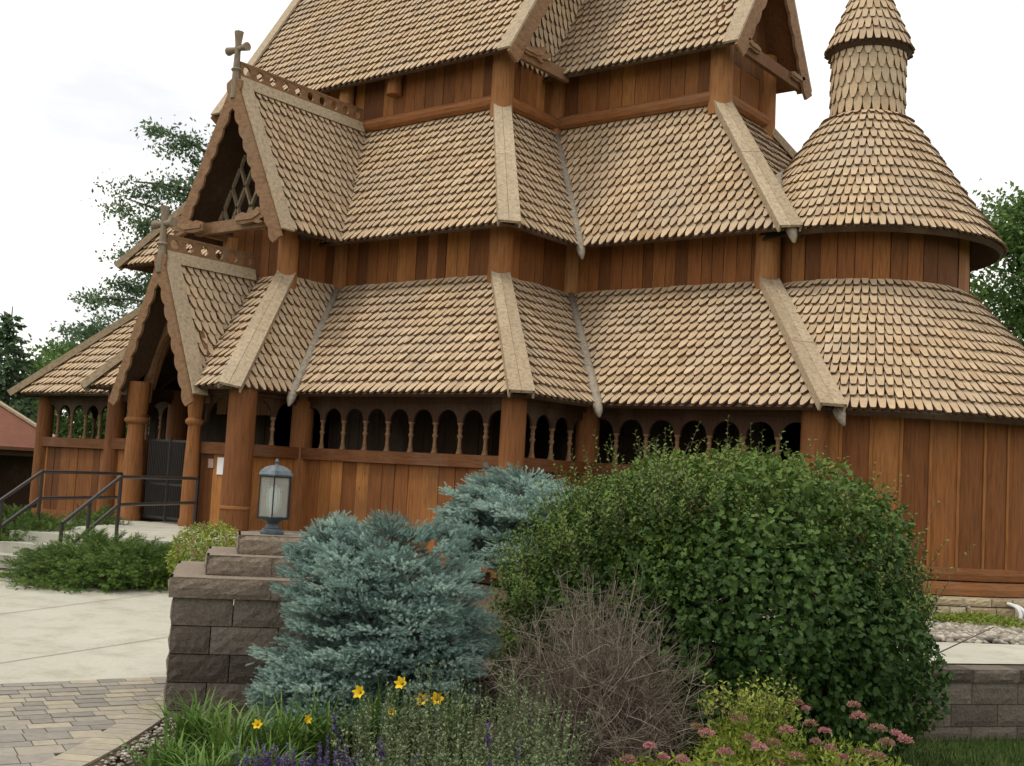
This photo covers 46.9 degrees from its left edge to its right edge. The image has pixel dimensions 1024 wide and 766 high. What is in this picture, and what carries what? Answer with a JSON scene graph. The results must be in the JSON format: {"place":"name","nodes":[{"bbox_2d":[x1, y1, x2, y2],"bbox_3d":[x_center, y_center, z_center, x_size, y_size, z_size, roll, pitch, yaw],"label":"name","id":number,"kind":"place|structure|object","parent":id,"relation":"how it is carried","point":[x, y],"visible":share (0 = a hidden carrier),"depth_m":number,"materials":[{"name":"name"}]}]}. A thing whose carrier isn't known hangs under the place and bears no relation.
{"place":"outdoors","nodes":[
{"label":"outdoors","id":0,"kind":"place"},
{"bbox_2d":[0,677,206,765],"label":"paver path","id":1,"kind":"structure","parent":0,"point":[93,708],"depth_m":8.43,"materials":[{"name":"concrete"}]},
{"bbox_2d":[0,570,233,683],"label":"plaza","id":2,"kind":"structure","parent":0,"point":[30,633],"depth_m":11.95,"materials":[{"name":"concrete"}]},
{"bbox_2d":[0,526,188,593],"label":"juniper","id":3,"kind":"object","parent":2,"relation":"on","point":[100,560],"visible":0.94,"depth_m":15.55,"materials":[{"name":"green plant"}]},
{"bbox_2d":[0,512,1023,765],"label":"ground","id":4,"kind":"structure","parent":0,"point":[488,608],"depth_m":10.84,"materials":[{"name":"brown soil"}]},
{"bbox_2d":[0,401,54,511],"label":"pavilion","id":5,"kind":"structure","parent":4,"relation":"on","point":[17,435],"depth_m":44.44,"materials":[{"name":"red"}]},
{"bbox_2d":[0,306,55,422],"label":"spruce tree","id":6,"kind":"object","parent":4,"relation":"on","point":[12,367],"visible":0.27,"depth_m":52.05,"materials":[{"name":"green plant"}]},
{"bbox_2d":[0,503,81,541],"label":"juniper","id":7,"kind":"object","parent":4,"relation":"on","point":[25,522],"visible":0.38,"depth_m":18.74,"materials":[{"name":"green plant"}]},
{"bbox_2d":[0,327,126,438],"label":"leafy tree","id":8,"kind":"object","parent":4,"relation":"on","point":[55,347],"visible":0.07,"depth_m":58.74,"materials":[{"name":"green plant"}]},
{"bbox_2d":[1,681,161,765],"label":"paver bedding","id":9,"kind":"object","parent":4,"relation":"on","point":[109,755],"visible":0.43,"depth_m":7.50,"materials":[{"name":"grey gravel"}]},
{"bbox_2d":[29,341,149,438],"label":"leafy tree","id":10,"kind":"object","parent":4,"relation":"on","point":[78,419],"visible":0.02,"depth_m":54.21,"materials":[{"name":"green plant"}]},
{"bbox_2d":[59,501,132,525],"bbox_3d":[-7.860,2.661,21.965,2.452,0.944,1.441,0,-6,38],"label":"juniper","id":11,"kind":"object","parent":4,"relation":"on","point":[100,513],"visible":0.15,"depth_m":21.67,"materials":[{"name":"green plant"}]},
{"bbox_2d":[48,115,214,433],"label":"pine tree","id":12,"kind":"object","parent":4,"relation":"on","point":[137,288],"visible":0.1,"depth_m":40.50,"materials":[{"name":"green plant"}]},
{"bbox_2d":[0,519,305,568],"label":"entrance steps","id":13,"kind":"structure","parent":4,"relation":"on","point":[166,530],"depth_m":18.82,"materials":[{"name":"concrete"}]},
{"bbox_2d":[0,470,122,536],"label":"handrail","id":14,"kind":"object","parent":13,"relation":"on","point":[40,498],"visible":0.79,"depth_m":19.00,"materials":[{"name":"brown metal"}]},
{"bbox_2d":[58,475,198,545],"bbox_3d":[-5.975,2.050,18.775,0.056,1.156,4.454,2,-5,9],"label":"handrail","id":15,"kind":"object","parent":13,"relation":"on","point":[116,507],"visible":0.79,"depth_m":18.18,"materials":[{"name":"brown metal"}]},
{"bbox_2d":[98,717,237,765],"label":"pebble mulch","id":16,"kind":"object","parent":4,"relation":"on","point":[126,753],"visible":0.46,"depth_m":7.72,"materials":[{"name":"grey gravel"}]},
{"bbox_2d":[107,728,245,765],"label":"daylily","id":17,"kind":"object","parent":4,"relation":"on","point":[149,761],"visible":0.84,"depth_m":6.96,"materials":[{"name":"green plant"}]},
{"bbox_2d":[133,687,260,764],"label":"daylily","id":18,"kind":"object","parent":4,"relation":"on","point":[188,727],"visible":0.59,"depth_m":7.54,"materials":[{"name":"green plant"}]},
{"bbox_2d":[164,519,237,575],"bbox_3d":[-4.006,2.310,15.593,1.157,1.064,1.082,5,-5,-19],"label":"golden spirea","id":19,"kind":"object","parent":4,"relation":"on","point":[204,537],"visible":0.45,"depth_m":15.40,"materials":[{"name":"yellow plant"}]},
{"bbox_2d":[149,736,266,765],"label":"daylily","id":20,"kind":"object","parent":4,"relation":"on","point":[203,761],"visible":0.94,"depth_m":6.61,"materials":[{"name":"green plant"}]},
{"bbox_2d":[151,695,303,765],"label":"daylily","id":21,"kind":"object","parent":4,"relation":"on","point":[226,735],"visible":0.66,"depth_m":7.18,"materials":[{"name":"green plant"}]},
{"bbox_2d":[220,738,290,765],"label":"salvia","id":22,"kind":"object","parent":4,"relation":"on","point":[247,759],"visible":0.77,"depth_m":6.61,"materials":[{"name":"purple plant"}]},
{"bbox_2d":[163,531,362,730],"bbox_3d":[-1.989,2.057,9.477,1.502,1.676,1.502,4,-5,-13],"label":"lamp pedestal","id":23,"kind":"object","parent":4,"relation":"on","point":[214,633],"visible":0.38,"depth_m":8.74,"materials":[{"name":"stone"}]},
{"bbox_2d":[257,459,292,534],"bbox_3d":[-1.925,0.917,9.569,0.299,0.609,0.299,0,-6,38],"label":"lantern","id":24,"kind":"object","parent":23,"relation":"on","point":[274,496],"visible":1,"depth_m":9.48,"materials":[{"name":"metal"}]},
{"bbox_2d":[213,728,322,765],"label":"daylily","id":25,"kind":"object","parent":4,"relation":"on","point":[254,749],"visible":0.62,"depth_m":6.77,"materials":[{"name":"green plant"}]},
{"bbox_2d":[212,688,362,765],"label":"daylily","id":26,"kind":"object","parent":4,"relation":"on","point":[285,730],"visible":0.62,"depth_m":7.26,"materials":[{"name":"green plant"}]},
{"bbox_2d":[261,740,314,765],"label":"salvia","id":27,"kind":"object","parent":4,"relation":"on","point":[280,763],"visible":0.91,"depth_m":6.51,"materials":[{"name":"purple plant"}]},
{"bbox_2d":[254,685,395,765],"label":"daylily","id":28,"kind":"object","parent":4,"relation":"on","point":[320,737],"visible":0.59,"depth_m":7.41,"materials":[{"name":"green plant"}]},
{"bbox_2d":[291,734,361,765],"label":"salvia","id":29,"kind":"object","parent":4,"relation":"on","point":[336,755],"visible":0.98,"depth_m":6.53,"materials":[{"name":"purple plant"}]},
{"bbox_2d":[242,505,503,752],"bbox_3d":[-0.880,1.721,8.344,1.700,1.709,1.969,0,-6,38],"label":"blue spruce","id":30,"kind":"object","parent":4,"relation":"on","point":[342,559],"visible":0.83,"depth_m":7.92,"materials":[{"name":"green plant"}]},
{"bbox_2d":[327,686,424,765],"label":"catmint","id":31,"kind":"object","parent":4,"relation":"on","point":[365,735],"visible":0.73,"depth_m":6.99,"materials":[{"name":"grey plant"}]},
{"bbox_2d":[311,672,440,765],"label":"daylily","id":32,"kind":"object","parent":4,"relation":"on","point":[359,692],"visible":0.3,"depth_m":7.51,"materials":[{"name":"green plant"}]},
{"bbox_2d":[355,721,441,765],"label":"catmint","id":33,"kind":"object","parent":4,"relation":"on","point":[383,760],"visible":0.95,"depth_m":6.43,"materials":[{"name":"green plant"}]},
{"bbox_2d":[378,650,471,765],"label":"catmint","id":34,"kind":"object","parent":4,"relation":"on","point":[405,712],"visible":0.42,"depth_m":7.18,"materials":[{"name":"green plant"}]},
{"bbox_2d":[379,684,514,765],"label":"daylily","id":35,"kind":"object","parent":4,"relation":"on","point":[435,696],"visible":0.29,"depth_m":7.55,"materials":[{"name":"green plant"}]},
{"bbox_2d":[411,731,498,765],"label":"catmint","id":36,"kind":"object","parent":4,"relation":"on","point":[455,762],"visible":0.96,"depth_m":6.33,"materials":[{"name":"green plant"}]},
{"bbox_2d":[406,670,513,765],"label":"catmint","id":37,"kind":"object","parent":4,"relation":"on","point":[457,734],"visible":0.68,"depth_m":6.88,"materials":[{"name":"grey plant"}]},
{"bbox_2d":[458,719,549,765],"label":"catmint","id":38,"kind":"object","parent":4,"relation":"on","point":[488,739],"visible":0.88,"depth_m":6.44,"materials":[{"name":"green plant"}]},
{"bbox_2d":[456,666,562,765],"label":"catmint","id":39,"kind":"object","parent":4,"relation":"on","point":[512,717],"visible":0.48,"depth_m":7.07,"materials":[{"name":"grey plant"}]},
{"bbox_2d":[7,0,1023,597],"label":"stave church","id":40,"kind":"structure","parent":4,"relation":"on","point":[405,258],"depth_m":22.91,"materials":[{"name":"brown wood"}]},
{"bbox_2d":[208,459,213,467],"bbox_3d":[-5.707,1.522,22.381,0.150,0.170,0.020,0,-6,38],"label":"wall plaque","id":41,"kind":"object","parent":40,"relation":"attached to","point":[210,463],"depth_m":22.37,"materials":[{"name":"beige metal"}]},
{"bbox_2d":[217,457,223,474],"bbox_3d":[-5.473,1.560,22.193,0.210,0.320,0.016,0,-6,38],"label":"notice paper","id":42,"kind":"object","parent":40,"relation":"attached to","point":[220,462],"visible":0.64,"depth_m":22.19,"materials":[{"name":"white paper"}]},
{"bbox_2d":[428,463,602,576],"bbox_3d":[0.099,1.360,11.576,1.918,1.190,1.980,0,-6,38],"label":"blue spruce","id":43,"kind":"object","parent":4,"relation":"on","point":[504,508],"visible":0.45,"depth_m":11.21,"materials":[{"name":"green plant"}]},
{"bbox_2d":[484,734,583,765],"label":"catmint","id":44,"kind":"object","parent":4,"relation":"on","point":[545,755],"visible":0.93,"depth_m":6.37,"materials":[{"name":"green plant"}]},
{"bbox_2d":[497,672,597,765],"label":"catmint","id":45,"kind":"object","parent":4,"relation":"on","point":[565,734],"visible":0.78,"depth_m":6.79,"materials":[{"name":"green plant"}]},
{"bbox_2d":[463,559,727,765],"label":"dry twig shrub","id":46,"kind":"object","parent":4,"relation":"on","point":[612,707],"visible":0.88,"depth_m":7.54,"materials":[{"name":"brown plant"}]},
{"bbox_2d":[426,659,1023,739],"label":"retaining wall","id":47,"kind":"structure","parent":4,"relation":"on","point":[986,699],"depth_m":11.35,"materials":[{"name":"stone"}]},
{"bbox_2d":[482,415,993,765],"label":"round shrub","id":48,"kind":"object","parent":4,"relation":"on","point":[838,649],"visible":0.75,"depth_m":8.46,"materials":[{"name":"green plant"}]},
{"bbox_2d":[608,664,914,765],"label":"pink spirea","id":49,"kind":"object","parent":4,"relation":"on","point":[728,745],"visible":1,"depth_m":6.91,"materials":[{"name":"yellow plant"}]},
{"bbox_2d":[691,587,1023,622],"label":"limestone wall","id":50,"kind":"structure","parent":4,"relation":"on","point":[953,604],"depth_m":18.30,"materials":[{"name":"beige stone"}]},
{"bbox_2d":[1006,602,1022,620],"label":"drain hose","id":51,"kind":"object","parent":50,"relation":"attached to","point":[1017,608],"visible":0.91,"depth_m":18.27,"materials":[{"name":"white plastic"}]},
{"bbox_2d":[849,733,1023,765],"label":"grass","id":52,"kind":"structure","parent":4,"relation":"on","point":[976,758],"depth_m":10.55,"materials":[{"name":"green plant"}]},
{"bbox_2d":[966,178,1023,345],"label":"leafy tree","id":53,"kind":"object","parent":4,"relation":"on","point":[1011,232],"visible":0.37,"depth_m":41.93,"materials":[{"name":"green plant"}]},
{"bbox_2d":[0,0,1023,422],"label":"sky","id":54,"kind":"structure","parent":0,"point":[76,76],"materials":[{"name":"white"}]},
{"bbox_2d":[708,608,1023,644],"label":"gravel","id":55,"kind":"structure","parent":0,"point":[953,632],"depth_m":14.60,"materials":[{"name":"grey gravel"}]},
{"bbox_2d":[933,611,1023,627],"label":"ground cover","id":56,"kind":"object","parent":55,"relation":"on","point":[990,618],"visible":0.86,"depth_m":17.47,"materials":[{"name":"green plant"}]},
{"bbox_2d":[761,642,1023,663],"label":"walkway","id":57,"kind":"structure","parent":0,"point":[973,653],"depth_m":12.51,"materials":[{"name":"concrete"}]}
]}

